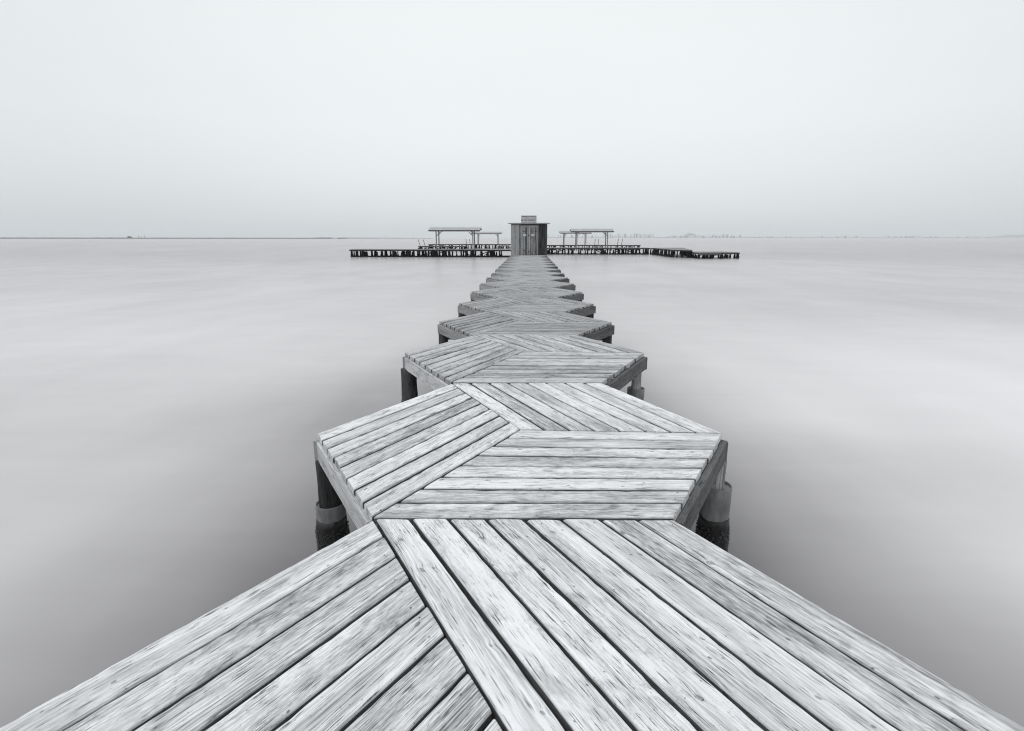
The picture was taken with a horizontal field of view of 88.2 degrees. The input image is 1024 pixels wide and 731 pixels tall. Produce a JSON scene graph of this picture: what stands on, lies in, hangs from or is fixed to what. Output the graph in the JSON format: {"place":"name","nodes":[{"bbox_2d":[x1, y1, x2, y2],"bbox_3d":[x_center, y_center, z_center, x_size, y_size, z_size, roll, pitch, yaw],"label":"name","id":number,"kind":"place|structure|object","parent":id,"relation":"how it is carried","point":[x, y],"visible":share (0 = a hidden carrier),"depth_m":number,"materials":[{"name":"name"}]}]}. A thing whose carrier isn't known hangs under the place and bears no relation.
{"place":"outdoors","nodes":[
{"label":"outdoors","id":0,"kind":"place"},
{"bbox_2d":[0,237,346,238],"bbox_3d":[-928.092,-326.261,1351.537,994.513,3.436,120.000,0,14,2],"label":"land","id":1,"kind":"structure","parent":0,"point":[159,238],"depth_m":1297.09,"materials":[{"name":"grey"}]},
{"bbox_2d":[0,238,1023,730],"bbox_3d":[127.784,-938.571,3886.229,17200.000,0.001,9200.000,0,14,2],"label":"water","id":2,"kind":"structure","parent":0,"point":[170,410],"depth_m":7.68,"materials":[{"name":"grey liquid"}]},
{"bbox_2d":[349,249,510,256],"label":"pile jetty","id":3,"kind":"object","parent":2,"relation":"in","point":[394,253],"visible":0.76,"depth_m":67.23,"materials":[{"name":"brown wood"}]},
{"bbox_2d":[428,227,481,248],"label":"shelter","id":4,"kind":"object","parent":3,"relation":"on","point":[441,229],"visible":0.97,"depth_m":67.07,"materials":[{"name":"grey wood"}]},
{"bbox_2d":[418,246,465,248],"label":"pile jetty","id":5,"kind":"object","parent":2,"relation":"in","point":[443,246],"visible":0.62,"depth_m":96.70,"materials":[{"name":"grey wood"}]},
{"bbox_2d":[428,244,510,248],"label":"pile jetty","id":6,"kind":"object","parent":2,"relation":"in","point":[500,246],"visible":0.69,"depth_m":120.10,"materials":[{"name":"grey wood"}]},
{"bbox_2d":[471,232,501,243],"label":"shelter","id":7,"kind":"object","parent":6,"relation":"on","point":[495,233],"visible":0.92,"depth_m":120.00,"materials":[{"name":"grey wood"}]},
{"bbox_2d":[0,519,1023,730],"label":"hexagonal platform","id":8,"kind":"structure","parent":2,"relation":"in","point":[634,625],"depth_m":1.83,"materials":[{"name":"grey wood"}]},
{"bbox_2d":[313,383,731,551],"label":"hexagonal platform","id":9,"kind":"structure","parent":2,"relation":"in","point":[561,452],"depth_m":3.55,"materials":[{"name":"grey wood"}]},
{"bbox_2d":[401,335,646,402],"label":"hexagonal platform","id":10,"kind":"structure","parent":2,"relation":"in","point":[509,359],"depth_m":6.28,"materials":[{"name":"grey wood"}]},
{"bbox_2d":[438,311,614,379],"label":"hexagonal platform","id":11,"kind":"structure","parent":2,"relation":"in","point":[502,323],"depth_m":8.79,"materials":[{"name":"grey wood"}]},
{"bbox_2d":[458,297,595,332],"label":"hexagonal platform","id":12,"kind":"structure","parent":2,"relation":"in","point":[530,304],"depth_m":11.36,"materials":[{"name":"grey wood"}]},
{"bbox_2d":[470,287,583,310],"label":"hexagonal platform","id":13,"kind":"structure","parent":2,"relation":"in","point":[528,292],"depth_m":13.86,"materials":[{"name":"grey wood"}]},
{"bbox_2d":[479,280,575,290],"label":"hexagonal platform","id":14,"kind":"structure","parent":2,"relation":"in","point":[530,283],"depth_m":16.45,"materials":[{"name":"grey wood"}]},
{"bbox_2d":[486,275,568,297],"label":"hexagonal platform","id":15,"kind":"structure","parent":2,"relation":"in","point":[527,277],"depth_m":19.05,"materials":[{"name":"grey wood"}]},
{"bbox_2d":[491,271,564,276],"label":"hexagonal platform","id":16,"kind":"structure","parent":2,"relation":"in","point":[528,273],"depth_m":21.41,"materials":[{"name":"grey wood"}]},
{"bbox_2d":[495,267,560,272],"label":"hexagonal platform","id":17,"kind":"structure","parent":2,"relation":"in","point":[527,269],"depth_m":23.90,"materials":[{"name":"grey wood"}]},
{"bbox_2d":[498,265,557,268],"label":"hexagonal platform","id":18,"kind":"structure","parent":2,"relation":"in","point":[531,266],"depth_m":26.29,"materials":[{"name":"grey wood"}]},
{"bbox_2d":[503,261,552,262],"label":"hexagonal platform","id":19,"kind":"structure","parent":2,"relation":"in","point":[527,261],"depth_m":31.85,"materials":[{"name":"grey wood"}]},
{"bbox_2d":[501,262,555,265],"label":"hexagonal platform","id":20,"kind":"structure","parent":2,"relation":"in","point":[532,263],"depth_m":29.25,"materials":[{"name":"grey wood"}]},
{"bbox_2d":[509,256,547,257],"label":"hexagonal platform","id":21,"kind":"structure","parent":2,"relation":"in","point":[528,257],"depth_m":38.73,"materials":[{"name":"grey wood"}]},
{"bbox_2d":[507,258,549,259],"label":"hexagonal platform","id":22,"kind":"structure","parent":2,"relation":"in","point":[528,258],"depth_m":36.53,"materials":[{"name":"grey wood"}]},
{"bbox_2d":[509,255,547,256],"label":"hexagonal platform","id":23,"kind":"structure","parent":2,"relation":"in","point":[529,255],"depth_m":42.30,"materials":[{"name":"grey wood"}]},
{"bbox_2d":[506,259,551,261],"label":"hexagonal platform","id":24,"kind":"structure","parent":2,"relation":"in","point":[528,260],"depth_m":33.86,"materials":[{"name":"grey wood"}]},
{"bbox_2d":[547,245,640,249],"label":"pile jetty","id":25,"kind":"object","parent":2,"relation":"in","point":[600,246],"visible":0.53,"depth_m":105.69,"materials":[{"name":"grey wood"}]},
{"bbox_2d":[559,231,591,244],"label":"shelter","id":26,"kind":"object","parent":25,"relation":"on","point":[566,232],"visible":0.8,"depth_m":105.42,"materials":[{"name":"grey wood"}]},
{"bbox_2d":[547,247,649,253],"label":"pile jetty","id":27,"kind":"object","parent":2,"relation":"in","point":[626,249],"visible":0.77,"depth_m":77.84,"materials":[{"name":"grey wood"}]},
{"bbox_2d":[570,229,613,247],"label":"shelter","id":28,"kind":"object","parent":27,"relation":"on","point":[604,231],"visible":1,"depth_m":77.63,"materials":[{"name":"grey wood"}]},
{"bbox_2d":[650,248,691,257],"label":"pile jetty","id":29,"kind":"object","parent":2,"relation":"in","point":[683,251],"visible":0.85,"depth_m":69.17,"materials":[{"name":"grey wood"}]},
{"bbox_2d":[698,254,722,258],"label":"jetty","id":30,"kind":"object","parent":2,"relation":"on","point":[710,255],"visible":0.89,"depth_m":61.63,"materials":[{"name":"wood"}]},
{"bbox_2d":[689,251,739,258],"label":"pile jetty","id":31,"kind":"object","parent":2,"relation":"in","point":[728,255],"visible":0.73,"depth_m":62.66,"materials":[{"name":"grey wood"}]},
{"bbox_2d":[0,0,1023,237],"label":"sky","id":32,"kind":"structure","parent":0,"point":[119,118],"materials":[{"name":"white"}]},
{"bbox_2d":[508,223,549,254],"bbox_3d":[1.414,-10.636,44.212,3.392,2.644,2.890,0,14,2],"label":"wooden hut","id":33,"kind":"object","parent":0,"point":[528,238],"visible":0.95,"depth_m":42.93,"materials":[{"name":"grey wood"}]},
{"bbox_2d":[522,227,528,254],"bbox_3d":[1.078,-10.146,42.980,0.532,2.232,0.055,0,14,2],"label":"door","id":34,"kind":"structure","parent":33,"relation":"in","point":[525,230],"depth_m":42.94,"materials":[{"name":"grey wood"}]},
{"bbox_2d":[521,215,536,222],"bbox_3d":[1.357,-11.750,42.518,1.256,0.634,0.066,0,14,2],"label":"sign","id":35,"kind":"object","parent":33,"relation":"on","point":[529,219],"visible":1,"depth_m":42.48,"materials":[{"name":"white"}]},
{"bbox_2d":[528,227,536,254],"bbox_3d":[1.681,-10.135,42.933,0.758,2.232,0.113,0,14,2],"label":"door","id":36,"kind":"structure","parent":33,"relation":"in","point":[532,235],"depth_m":42.96,"materials":[{"name":"grey wood"}]},
{"bbox_2d":[682,233,697,236],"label":"hill","id":37,"kind":"structure","parent":0,"point":[688,234],"depth_m":5444.62,"materials":[{"name":"grey"}]},
{"bbox_2d":[548,237,1023,237],"bbox_3d":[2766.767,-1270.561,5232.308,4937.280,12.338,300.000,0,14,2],"label":"shore","id":38,"kind":"structure","parent":0,"point":[813,237],"depth_m":5097.54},
{"bbox_2d":[992,235,1023,236],"bbox_3d":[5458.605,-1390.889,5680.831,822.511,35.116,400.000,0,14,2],"label":"hill","id":39,"kind":"structure","parent":0,"point":[1009,236],"depth_m":5534.85,"materials":[{"name":"grey"}]}
]}

